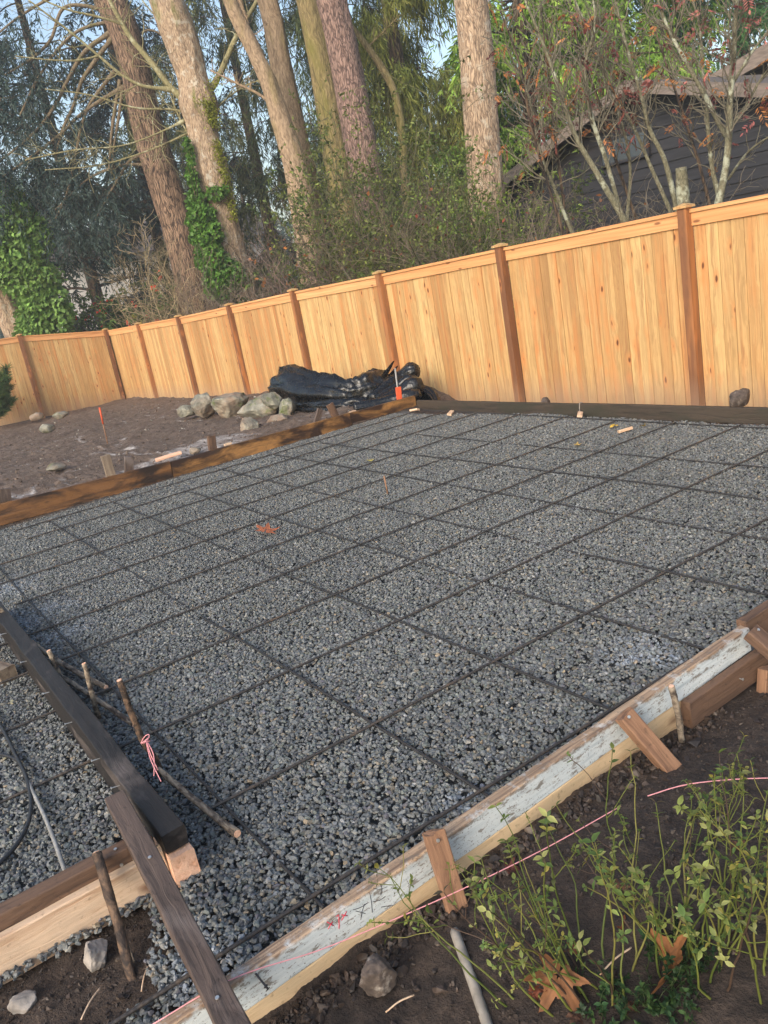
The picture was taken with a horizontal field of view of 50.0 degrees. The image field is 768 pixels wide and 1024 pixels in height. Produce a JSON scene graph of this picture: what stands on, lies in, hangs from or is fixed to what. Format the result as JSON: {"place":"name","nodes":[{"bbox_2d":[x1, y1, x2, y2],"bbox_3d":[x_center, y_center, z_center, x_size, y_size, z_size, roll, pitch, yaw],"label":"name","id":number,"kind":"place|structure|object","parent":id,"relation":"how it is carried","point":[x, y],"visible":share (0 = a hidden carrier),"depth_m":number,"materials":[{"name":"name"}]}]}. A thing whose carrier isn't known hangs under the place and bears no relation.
{"place":"outdoors","nodes":[
{"label":"outdoors","id":0,"kind":"place"},
{"bbox_2d":[0,328,767,1023],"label":"ground","id":1,"kind":"structure","parent":0,"point":[734,1004],"depth_m":2.40,"materials":[{"name":"soil"}]},
{"bbox_2d":[0,363,19,418],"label":"pine shrub","id":2,"kind":"object","parent":1,"relation":"on","point":[7,400],"visible":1,"depth_m":20.19,"materials":[{"name":"green plant"}]},
{"bbox_2d":[7,990,36,1014],"bbox_3d":[-0.968,1.322,2.221,0.073,0.057,0.069,-7,16,13],"label":"stone","id":3,"kind":"object","parent":1,"relation":"on","point":[24,1001],"visible":0.88,"depth_m":2.20,"materials":[{"name":"stone"}]},
{"bbox_2d":[0,290,51,412],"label":"snag","id":4,"kind":"object","parent":1,"relation":"on","point":[7,318],"visible":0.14,"depth_m":23.30,"materials":[{"name":"beige wood"}]},
{"bbox_2d":[0,179,77,341],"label":"ivy column","id":5,"kind":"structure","parent":4,"relation":"attached to","point":[31,287],"depth_m":22.48,"materials":[{"name":"green plant"}]},
{"bbox_2d":[0,328,124,425],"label":"cedar fence","id":6,"kind":"object","parent":1,"relation":"on","point":[77,378],"visible":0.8,"depth_m":22.25,"materials":[{"name":"wood"}]},
{"bbox_2d":[0,9,151,364],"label":"spruce tree","id":7,"kind":"object","parent":1,"relation":"on","point":[10,129],"visible":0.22,"depth_m":27.33,"materials":[{"name":"green plant"}]},
{"bbox_2d":[0,628,154,842],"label":"form board","id":8,"kind":"object","parent":1,"relation":"on","point":[98,766],"visible":0.24,"depth_m":3.60,"materials":[{"name":"black wood"}]},
{"bbox_2d":[0,601,188,853],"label":"form board","id":9,"kind":"object","parent":8,"relation":"on","point":[163,823],"visible":0.98,"depth_m":3.11,"materials":[{"name":"black wood"}]},
{"bbox_2d":[0,844,169,984],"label":"form board","id":10,"kind":"object","parent":1,"relation":"on","point":[44,930],"visible":0.56,"depth_m":2.38,"materials":[{"name":"brown wood"}]},
{"bbox_2d":[0,827,152,931],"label":"form board","id":11,"kind":"object","parent":10,"relation":"on","point":[25,904],"visible":0.73,"depth_m":2.40,"materials":[{"name":"brown wood"}]},
{"bbox_2d":[104,790,250,1023],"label":"brace","id":12,"kind":"object","parent":11,"relation":"attached to","point":[220,1001],"visible":1,"depth_m":2.14,"materials":[{"name":"brown wood"}]},
{"bbox_2d":[0,461,172,525],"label":"form board","id":13,"kind":"object","parent":1,"relation":"on","point":[16,510],"visible":0.97,"depth_m":8.17,"materials":[{"name":"brown wood"}]},
{"bbox_2d":[0,0,178,382],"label":"spruce tree","id":14,"kind":"object","parent":1,"relation":"on","point":[134,213],"visible":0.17,"depth_m":28.24,"materials":[{"name":"green plant"}]},
{"bbox_2d":[83,938,107,972],"bbox_3d":[-0.814,1.245,2.328,0.076,0.092,0.097,-20,19,-31],"label":"stone","id":15,"kind":"object","parent":1,"relation":"on","point":[95,954],"visible":1,"depth_m":2.30,"materials":[{"name":"stone"}]},
{"bbox_2d":[0,0,213,377],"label":"fir tree","id":16,"kind":"object","parent":1,"relation":"on","point":[168,196],"visible":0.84,"depth_m":21.90,"materials":[{"name":"brown plant"}]},
{"bbox_2d":[92,850,136,980],"bbox_3d":[-0.754,1.164,2.327,0.033,0.284,0.356,-17,17,-22],"label":"stick","id":17,"kind":"object","parent":1,"relation":"on","point":[114,913],"visible":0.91,"depth_m":2.33,"materials":[{"name":"wood"}]},
{"bbox_2d":[66,269,183,381],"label":"berry shrub","id":18,"kind":"object","parent":1,"relation":"on","point":[83,319],"visible":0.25,"depth_m":24.49,"materials":[{"name":"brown plant"}]},
{"bbox_2d":[56,0,225,310],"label":"spruce tree","id":19,"kind":"object","parent":1,"relation":"on","point":[141,178],"visible":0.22,"depth_m":30.81,"materials":[{"name":"green plant"}]},
{"bbox_2d":[5,0,298,375],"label":"maple tree","id":20,"kind":"object","parent":1,"relation":"on","point":[196,97],"visible":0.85,"depth_m":20.73,"materials":[{"name":"brown plant"}]},
{"bbox_2d":[164,134,245,302],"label":"ivy vine","id":21,"kind":"object","parent":20,"relation":"attached to","point":[201,224],"visible":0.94,"depth_m":21.20,"materials":[{"name":"green plant"}]},
{"bbox_2d":[37,209,279,344],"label":"pale house","id":22,"kind":"structure","parent":1,"relation":"on","point":[102,288],"depth_m":39.42,"materials":[{"name":"white"}]},
{"bbox_2d":[85,209,269,381],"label":"twiggy shrub","id":23,"kind":"object","parent":1,"relation":"on","point":[165,273],"visible":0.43,"depth_m":22.77,"materials":[{"name":"plant"}]},
{"bbox_2d":[112,0,289,306],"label":"hemlock tree","id":24,"kind":"object","parent":1,"relation":"on","point":[238,139],"visible":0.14,"depth_m":27.75,"materials":[{"name":"green plant"}]},
{"bbox_2d":[211,392,248,417],"bbox_3d":[-2.350,-1.641,12.674,0.577,0.363,0.664,-6,17,16],"label":"boulder","id":25,"kind":"object","parent":1,"relation":"on","point":[227,405],"visible":0.91,"depth_m":12.46,"materials":[{"name":"stone"}]},
{"bbox_2d":[162,220,309,356],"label":"twiggy shrub","id":26,"kind":"object","parent":1,"relation":"on","point":[229,301],"visible":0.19,"depth_m":19.93,"materials":[{"name":"plant"}]},
{"bbox_2d":[178,0,328,291],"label":"spruce tree","id":27,"kind":"object","parent":1,"relation":"on","point":[235,67],"visible":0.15,"depth_m":30.62,"materials":[{"name":"green plant"}]},
{"bbox_2d":[237,393,278,417],"bbox_3d":[-1.791,-1.503,11.932,0.542,0.399,0.764,-20,19,-31],"label":"boulder","id":28,"kind":"object","parent":1,"relation":"on","point":[256,407],"visible":0.64,"depth_m":11.70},
{"bbox_2d":[170,413,351,476],"bbox_3d":[-1.320,-0.763,9.255,2.265,0.201,0.052,-20,18,-31],"label":"form board","id":29,"kind":"object","parent":1,"relation":"on","point":[202,460],"visible":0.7,"depth_m":9.17,"materials":[{"name":"brown wood"}]},
{"bbox_2d":[210,0,327,365],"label":"leaning tree","id":30,"kind":"object","parent":1,"relation":"on","point":[278,111],"visible":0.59,"depth_m":19.36,"materials":[{"name":"brown plant"}]},
{"bbox_2d":[207,222,335,344],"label":"leafy shrub","id":31,"kind":"object","parent":1,"relation":"on","point":[240,289],"visible":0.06,"depth_m":21.08,"materials":[{"name":"green plant"}]},
{"bbox_2d":[216,0,332,255],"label":"hemlock tree","id":32,"kind":"object","parent":1,"relation":"on","point":[255,101],"visible":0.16,"depth_m":26.67,"materials":[{"name":"green plant"}]},
{"bbox_2d":[257,0,331,283],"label":"leaning tree","id":33,"kind":"object","parent":1,"relation":"on","point":[278,50],"visible":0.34,"depth_m":20.09,"materials":[{"name":"brown plant"}]},
{"bbox_2d":[226,213,397,355],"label":"twiggy shrub","id":34,"kind":"object","parent":1,"relation":"on","point":[267,281],"visible":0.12,"depth_m":15.63,"materials":[{"name":"brown plant"}]},
{"bbox_2d":[296,0,356,272],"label":"moss tree","id":35,"kind":"object","parent":1,"relation":"on","point":[314,38],"visible":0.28,"depth_m":19.65,"materials":[{"name":"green plant"}]},
{"bbox_2d":[245,129,460,366],"bbox_3d":[-0.020,-4.505,15.197,3.800,4.480,5.171,-20,19,-31],"label":"twiggy shrub","id":36,"kind":"object","parent":1,"relation":"on","point":[316,263],"visible":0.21,"depth_m":14.31,"materials":[{"name":"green plant"}]},
{"bbox_2d":[316,0,390,270],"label":"fir tree","id":37,"kind":"object","parent":1,"relation":"on","point":[347,71],"visible":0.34,"depth_m":17.83,"materials":[{"name":"red plant"}]},
{"bbox_2d":[237,113,469,315],"bbox_3d":[-0.131,-5.807,17.838,6.346,5.319,5.372,-20,19,-31],"label":"leafy shrub","id":38,"kind":"object","parent":1,"relation":"on","point":[299,202],"visible":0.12,"depth_m":17.05,"materials":[{"name":"green plant"}]},
{"bbox_2d":[267,361,440,412],"bbox_3d":[-0.670,-1.705,11.542,1.311,0.823,3.193,-24,21,-39],"label":"plastic bundle","id":39,"kind":"object","parent":1,"relation":"on","point":[305,390],"visible":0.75,"depth_m":10.91,"materials":[{"name":"plastic"}]},
{"bbox_2d":[287,0,439,225],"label":"hemlock tree","id":40,"kind":"object","parent":1,"relation":"on","point":[363,5],"visible":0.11,"depth_m":23.97,"materials":[{"name":"green plant"}]},
{"bbox_2d":[359,953,397,997],"bbox_3d":[-0.023,1.165,2.076,0.098,0.096,0.076,-20,19,-31],"label":"stone","id":41,"kind":"object","parent":1,"relation":"on","point":[379,975],"visible":1,"depth_m":2.05,"materials":[{"name":"stone"}]},
{"bbox_2d":[353,8,412,239],"bbox_3d":[-0.355,-8.465,19.427,2.576,9.745,0.291,-9,16,7],"label":"thin tree","id":42,"kind":"object","parent":1,"relation":"on","point":[382,68],"visible":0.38,"depth_m":18.92,"materials":[{"name":"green plant"}]},
{"bbox_2d":[350,396,415,422],"bbox_3d":[-0.032,-1.251,10.097,1.036,0.142,0.047,-19,18,-31],"label":"form board","id":43,"kind":"object","parent":1,"relation":"on","point":[382,409],"visible":1,"depth_m":10.09,"materials":[{"name":"brown wood"}]},
{"bbox_2d":[0,413,767,1023],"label":"gravel","id":44,"kind":"structure","parent":1,"relation":"on","point":[562,589],"depth_m":4.09,"materials":[{"name":"gravel"}]},
{"bbox_2d":[0,722,32,865],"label":"hose","id":45,"kind":"object","parent":44,"relation":"on","point":[8,854],"visible":1,"depth_m":3.08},
{"bbox_2d":[116,678,162,776],"bbox_3d":[-0.914,0.815,3.097,0.071,0.435,0.029,-16,17,-17],"label":"stick","id":46,"kind":"object","parent":44,"relation":"on","point":[130,710],"visible":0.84,"depth_m":3.07,"materials":[{"name":"wood"}]},
{"bbox_2d":[0,569,324,908],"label":"rebar","id":47,"kind":"object","parent":44,"relation":"on","point":[275,858],"visible":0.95,"depth_m":3.06,"materials":[{"name":"metal"}]},
{"bbox_2d":[153,837,200,887],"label":"form block","id":48,"kind":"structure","parent":44,"relation":"on","point":[182,863],"depth_m":2.53,"materials":[{"name":"wood"}]},
{"bbox_2d":[156,767,240,837],"bbox_3d":[-0.653,1.001,2.865,0.030,0.079,0.516,-23,20,-38],"label":"stick","id":49,"kind":"object","parent":44,"relation":"on","point":[227,826],"visible":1,"depth_m":2.83,"materials":[{"name":"wood"}]},
{"bbox_2d":[0,413,476,564],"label":"rebar","id":50,"kind":"object","parent":44,"relation":"on","point":[226,492],"visible":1,"depth_m":7.48,"materials":[{"name":"metal"}]},
{"bbox_2d":[26,409,451,539],"bbox_3d":[-1.158,-0.477,8.358,4.800,0.020,0.017,-20,19,-31],"label":"rebar","id":51,"kind":"object","parent":44,"relation":"on","point":[228,477],"visible":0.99,"depth_m":8.08,"materials":[{"name":"metal"}]},
{"bbox_2d":[0,414,519,584],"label":"rebar","id":52,"kind":"object","parent":44,"relation":"on","point":[244,504],"visible":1,"depth_m":6.90,"materials":[{"name":"metal"}]},
{"bbox_2d":[49,521,489,796],"bbox_3d":[-1.406,0.496,5.198,0.017,0.025,6.270,-20,19,-30],"label":"rebar","id":53,"kind":"object","parent":44,"relation":"on","point":[486,794],"visible":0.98,"depth_m":3.48,"materials":[{"name":"metal"}]},
{"bbox_2d":[16,415,568,604],"bbox_3d":[-0.306,-0.167,6.755,5.240,0.022,0.017,-20,19,-31],"label":"rebar","id":54,"kind":"object","parent":44,"relation":"on","point":[272,517],"visible":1,"depth_m":6.35,"materials":[{"name":"metal"}]},
{"bbox_2d":[0,421,614,645],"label":"rebar","id":55,"kind":"object","parent":44,"relation":"on","point":[62,622],"visible":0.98,"depth_m":5.71,"materials":[{"name":"metal"}]},
{"bbox_2d":[0,422,676,683],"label":"rebar","id":56,"kind":"object","parent":44,"relation":"on","point":[100,644],"visible":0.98,"depth_m":5.18,"materials":[{"name":"metal"}]},
{"bbox_2d":[110,501,613,710],"bbox_3d":[-0.919,0.310,5.534,0.017,0.020,6.320,-20,19,-31],"label":"rebar","id":57,"kind":"object","parent":44,"relation":"on","point":[510,667],"visible":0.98,"depth_m":3.94,"materials":[{"name":"metal"}]},
{"bbox_2d":[0,423,742,734],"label":"rebar","id":58,"kind":"object","parent":44,"relation":"on","point":[169,663],"visible":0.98,"depth_m":4.63,"materials":[{"name":"metal"}]},
{"bbox_2d":[0,449,767,803],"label":"rebar","id":59,"kind":"object","parent":44,"relation":"on","point":[358,637],"visible":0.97,"depth_m":3.96,"materials":[{"name":"metal"}]},
{"bbox_2d":[108,653,697,1023],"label":"rebar","id":60,"kind":"object","parent":44,"relation":"on","point":[120,1018],"visible":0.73,"depth_m":2.46,"materials":[{"name":"metal"}]},
{"bbox_2d":[170,486,704,649],"bbox_3d":[-0.414,0.149,5.764,0.015,0.020,6.170,-20,19,-31],"label":"rebar","id":61,"kind":"object","parent":44,"relation":"on","point":[626,625],"visible":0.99,"depth_m":4.26,"materials":[{"name":"metal"}]},
{"bbox_2d":[199,517,767,814],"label":"rebar","id":62,"kind":"object","parent":44,"relation":"on","point":[428,695],"visible":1,"depth_m":3.40,"materials":[{"name":"metal"}]},
{"bbox_2d":[218,468,767,595],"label":"rebar","id":63,"kind":"object","parent":44,"relation":"on","point":[719,583],"visible":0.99,"depth_m":4.61,"materials":[{"name":"metal"}]},
{"bbox_2d":[273,454,767,540],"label":"rebar","id":64,"kind":"object","parent":44,"relation":"on","point":[545,501],"visible":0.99,"depth_m":5.45,"materials":[{"name":"metal"}]},
{"bbox_2d":[320,442,767,500],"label":"rebar","id":65,"kind":"object","parent":44,"relation":"on","point":[566,473],"visible":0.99,"depth_m":6.02,"materials":[{"name":"metal"}]},
{"bbox_2d":[351,0,464,262],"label":"cedar tree","id":66,"kind":"object","parent":1,"relation":"on","point":[394,44],"visible":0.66,"depth_m":20.36,"materials":[{"name":"green plant"}]},
{"bbox_2d":[259,51,560,348],"bbox_3d":[1.044,-5.212,14.732,5.474,5.496,6.019,-20,19,-31],"label":"leafy shrub","id":67,"kind":"object","parent":1,"relation":"on","point":[337,224],"visible":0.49,"depth_m":13.89,"materials":[{"name":"green plant"}]},
{"bbox_2d":[342,163,511,359],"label":"twiggy shrub","id":68,"kind":"object","parent":1,"relation":"on","point":[398,266],"visible":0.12,"depth_m":13.10,"materials":[{"name":"green plant"}]},
{"bbox_2d":[102,194,767,406],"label":"cedar fence","id":69,"kind":"object","parent":1,"relation":"on","point":[608,314],"visible":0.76,"depth_m":9.52,"materials":[{"name":"wood"}]},
{"bbox_2d":[422,828,467,913],"bbox_3d":[0.175,1.011,2.285,0.064,0.269,0.041,-18,2,-17],"label":"stake","id":70,"kind":"object","parent":1,"relation":"on","point":[438,848],"visible":0.87,"depth_m":2.27,"materials":[{"name":"brown wood"}]},
{"bbox_2d":[156,625,750,1023],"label":"form board","id":71,"kind":"object","parent":1,"relation":"on","point":[351,912],"visible":0.91,"depth_m":2.40,"materials":[{"name":"paint"}]},
{"bbox_2d":[153,808,616,1023],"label":"mason string","id":72,"kind":"object","parent":71,"relation":"on","point":[383,923],"visible":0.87,"depth_m":2.16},
{"bbox_2d":[680,649,767,728],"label":"form plank","id":73,"kind":"object","parent":71,"relation":"attached to","point":[716,693],"visible":0.92,"depth_m":2.98,"materials":[{"name":"brown wood"}]},
{"bbox_2d":[736,600,767,632],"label":"form board","id":74,"kind":"object","parent":71,"relation":"on","point":[752,618],"visible":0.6,"depth_m":3.16,"materials":[{"name":"brown wood"}]},
{"bbox_2d":[744,624,767,659],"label":"brace","id":75,"kind":"object","parent":71,"relation":"attached to","point":[756,637],"visible":1,"depth_m":2.98,"materials":[{"name":"brown wood"}]},
{"bbox_2d":[320,128,618,331],"bbox_3d":[2.033,-3.919,12.986,4.521,3.663,4.585,-20,19,-31],"label":"twiggy shrub","id":76,"kind":"object","parent":1,"relation":"on","point":[443,256],"visible":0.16,"depth_m":12.30,"materials":[{"name":"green plant"}]},
{"bbox_2d":[450,927,492,1023],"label":"pole","id":77,"kind":"object","parent":1,"relation":"on","point":[484,1016],"visible":0.91,"depth_m":2.02,"materials":[{"name":"plastic"}]},
{"bbox_2d":[340,122,606,354],"bbox_3d":[1.420,-4.032,13.300,3.994,3.920,5.019,-20,19,-31],"label":"leafy shrub","id":78,"kind":"object","parent":1,"relation":"on","point":[456,183],"visible":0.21,"depth_m":11.97,"materials":[{"name":"green plant"}]},
{"bbox_2d":[245,683,705,1023],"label":"form board","id":79,"kind":"object","parent":1,"relation":"on","point":[663,724],"visible":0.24,"depth_m":2.42,"materials":[{"name":"brown wood"}]},
{"bbox_2d":[454,0,512,299],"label":"fir tree","id":80,"kind":"object","parent":1,"relation":"on","point":[481,119],"visible":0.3,"depth_m":14.17,"materials":[{"name":"brown plant"}]},
{"bbox_2d":[377,153,604,373],"bbox_3d":[1.814,-3.272,12.045,4.210,3.460,3.612,-5,17,18],"label":"twiggy shrub","id":81,"kind":"object","parent":1,"relation":"on","point":[550,234],"visible":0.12,"depth_m":11.57,"materials":[{"name":"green plant"}]},
{"bbox_2d":[416,400,578,416],"bbox_3d":[1.195,-1.178,9.264,0.049,0.133,2.723,-20,18,-31],"label":"form board","id":82,"kind":"object","parent":1,"relation":"on","point":[570,409],"visible":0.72,"depth_m":9.05,"materials":[{"name":"brown wood"}]},
{"bbox_2d":[420,133,599,345],"bbox_3d":[2.498,-4.274,13.837,3.907,3.704,3.674,-20,19,-31],"label":"leafy shrub","id":83,"kind":"object","parent":1,"relation":"on","point":[498,203],"visible":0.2,"depth_m":13.12,"materials":[{"name":"green plant"}]},
{"bbox_2d":[478,888,597,993],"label":"herb","id":84,"kind":"object","parent":1,"relation":"on","point":[522,962],"visible":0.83,"depth_m":1.88,"materials":[{"name":"green plant"}]},
{"bbox_2d":[394,0,689,249],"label":"cedar tree","id":85,"kind":"object","parent":1,"relation":"on","point":[502,66],"visible":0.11,"depth_m":21.15,"materials":[{"name":"green plant"}]},
{"bbox_2d":[524,954,590,1012],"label":"maple leaf","id":86,"kind":"object","parent":1,"relation":"on","point":[547,997],"visible":0.73,"depth_m":1.91,"materials":[{"name":"plant"}]},
{"bbox_2d":[354,733,761,1016],"bbox_3d":[0.468,0.855,1.910,1.050,0.572,0.518,-12,16,-4],"label":"herb","id":87,"kind":"object","parent":1,"relation":"on","point":[546,929],"visible":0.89,"depth_m":1.92,"materials":[{"name":"green plant"}]},
{"bbox_2d":[476,0,682,233],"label":"rowan tree","id":88,"kind":"object","parent":1,"relation":"on","point":[591,31],"visible":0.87,"depth_m":9.23,"materials":[{"name":"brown plant"}]},
{"bbox_2d":[479,0,711,234],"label":"rowan tree","id":89,"kind":"object","parent":1,"relation":"on","point":[553,137],"visible":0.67,"depth_m":9.96,"materials":[{"name":"brown plant"}]},
{"bbox_2d":[495,0,731,140],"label":"cedar tree","id":90,"kind":"object","parent":1,"relation":"on","point":[607,5],"visible":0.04,"depth_m":22.54,"materials":[{"name":"green plant"}]},
{"bbox_2d":[571,955,657,1023],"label":"plant","id":91,"kind":"object","parent":1,"relation":"on","point":[604,986],"visible":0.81,"depth_m":1.84,"materials":[{"name":"green plant"}]},
{"bbox_2d":[465,142,767,377],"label":"twiggy shrub","id":92,"kind":"object","parent":1,"relation":"on","point":[600,200],"visible":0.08,"depth_m":9.96,"materials":[{"name":"green plant"}]},
{"bbox_2d":[503,42,767,315],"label":"dark house","id":93,"kind":"structure","parent":1,"relation":"on","point":[676,155],"depth_m":13.81,"materials":[{"name":"paint"}]},
{"bbox_2d":[598,127,651,168],"bbox_3d":[4.153,-6.296,14.247,0.080,0.459,1.064,-20,19,-31],"label":"window","id":94,"kind":"structure","parent":93,"relation":"in","point":[622,158],"depth_m":14.18,"materials":[{"name":"glass"}]},
{"bbox_2d":[615,707,681,772],"bbox_3d":[0.865,0.751,2.690,0.062,0.243,0.056,-40,-4,-20],"label":"stake","id":95,"kind":"object","parent":1,"relation":"on","point":[641,734],"visible":0.97,"depth_m":2.67,"materials":[{"name":"brown wood"}]},
{"bbox_2d":[551,748,767,1004],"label":"herb","id":96,"kind":"object","parent":1,"relation":"on","point":[686,927],"visible":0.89,"depth_m":1.78,"materials":[{"name":"green plant"}]},
{"bbox_2d":[613,962,706,1023],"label":"plant","id":97,"kind":"object","parent":1,"relation":"on","point":[654,1009],"visible":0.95,"depth_m":1.80,"materials":[{"name":"green plant"}]},
{"bbox_2d":[568,750,767,991],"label":"herb","id":98,"kind":"object","parent":1,"relation":"on","point":[657,923],"visible":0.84,"depth_m":1.87,"materials":[{"name":"green plant"}]},
{"bbox_2d":[650,928,686,994],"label":"maple leaf","id":99,"kind":"object","parent":1,"relation":"on","point":[675,950],"visible":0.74,"depth_m":1.91,"materials":[{"name":"plant"}]},
{"bbox_2d":[580,403,767,424],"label":"form board","id":100,"kind":"object","parent":1,"relation":"on","point":[729,414],"visible":0.89,"depth_m":7.20,"materials":[{"name":"brown wood"}]},
{"bbox_2d":[633,912,725,1011],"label":"plant","id":101,"kind":"object","parent":1,"relation":"on","point":[672,1001],"visible":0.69,"depth_m":1.87,"materials":[{"name":"green plant"}]},
{"bbox_2d":[676,166,699,317],"bbox_3d":[3.507,-2.622,9.461,0.171,2.519,0.170,-20,19,-31],"label":"tree stump","id":102,"kind":"object","parent":1,"relation":"on","point":[682,189],"visible":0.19,"depth_m":9.12,"materials":[{"name":"wood"}]},
{"bbox_2d":[627,0,767,78],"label":"cedar tree","id":103,"kind":"object","parent":1,"relation":"on","point":[761,7],"visible":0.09,"depth_m":23.84,"materials":[{"name":"green plant"}]},
{"bbox_2d":[635,0,767,203],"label":"rowan tree","id":104,"kind":"object","parent":1,"relation":"on","point":[726,131],"visible":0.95,"depth_m":8.25,"materials":[{"name":"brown plant"}]},
{"bbox_2d":[0,0,767,276],"label":"sky","id":105,"kind":"structure","parent":0,"point":[435,55],"materials":[{"name":"white"}]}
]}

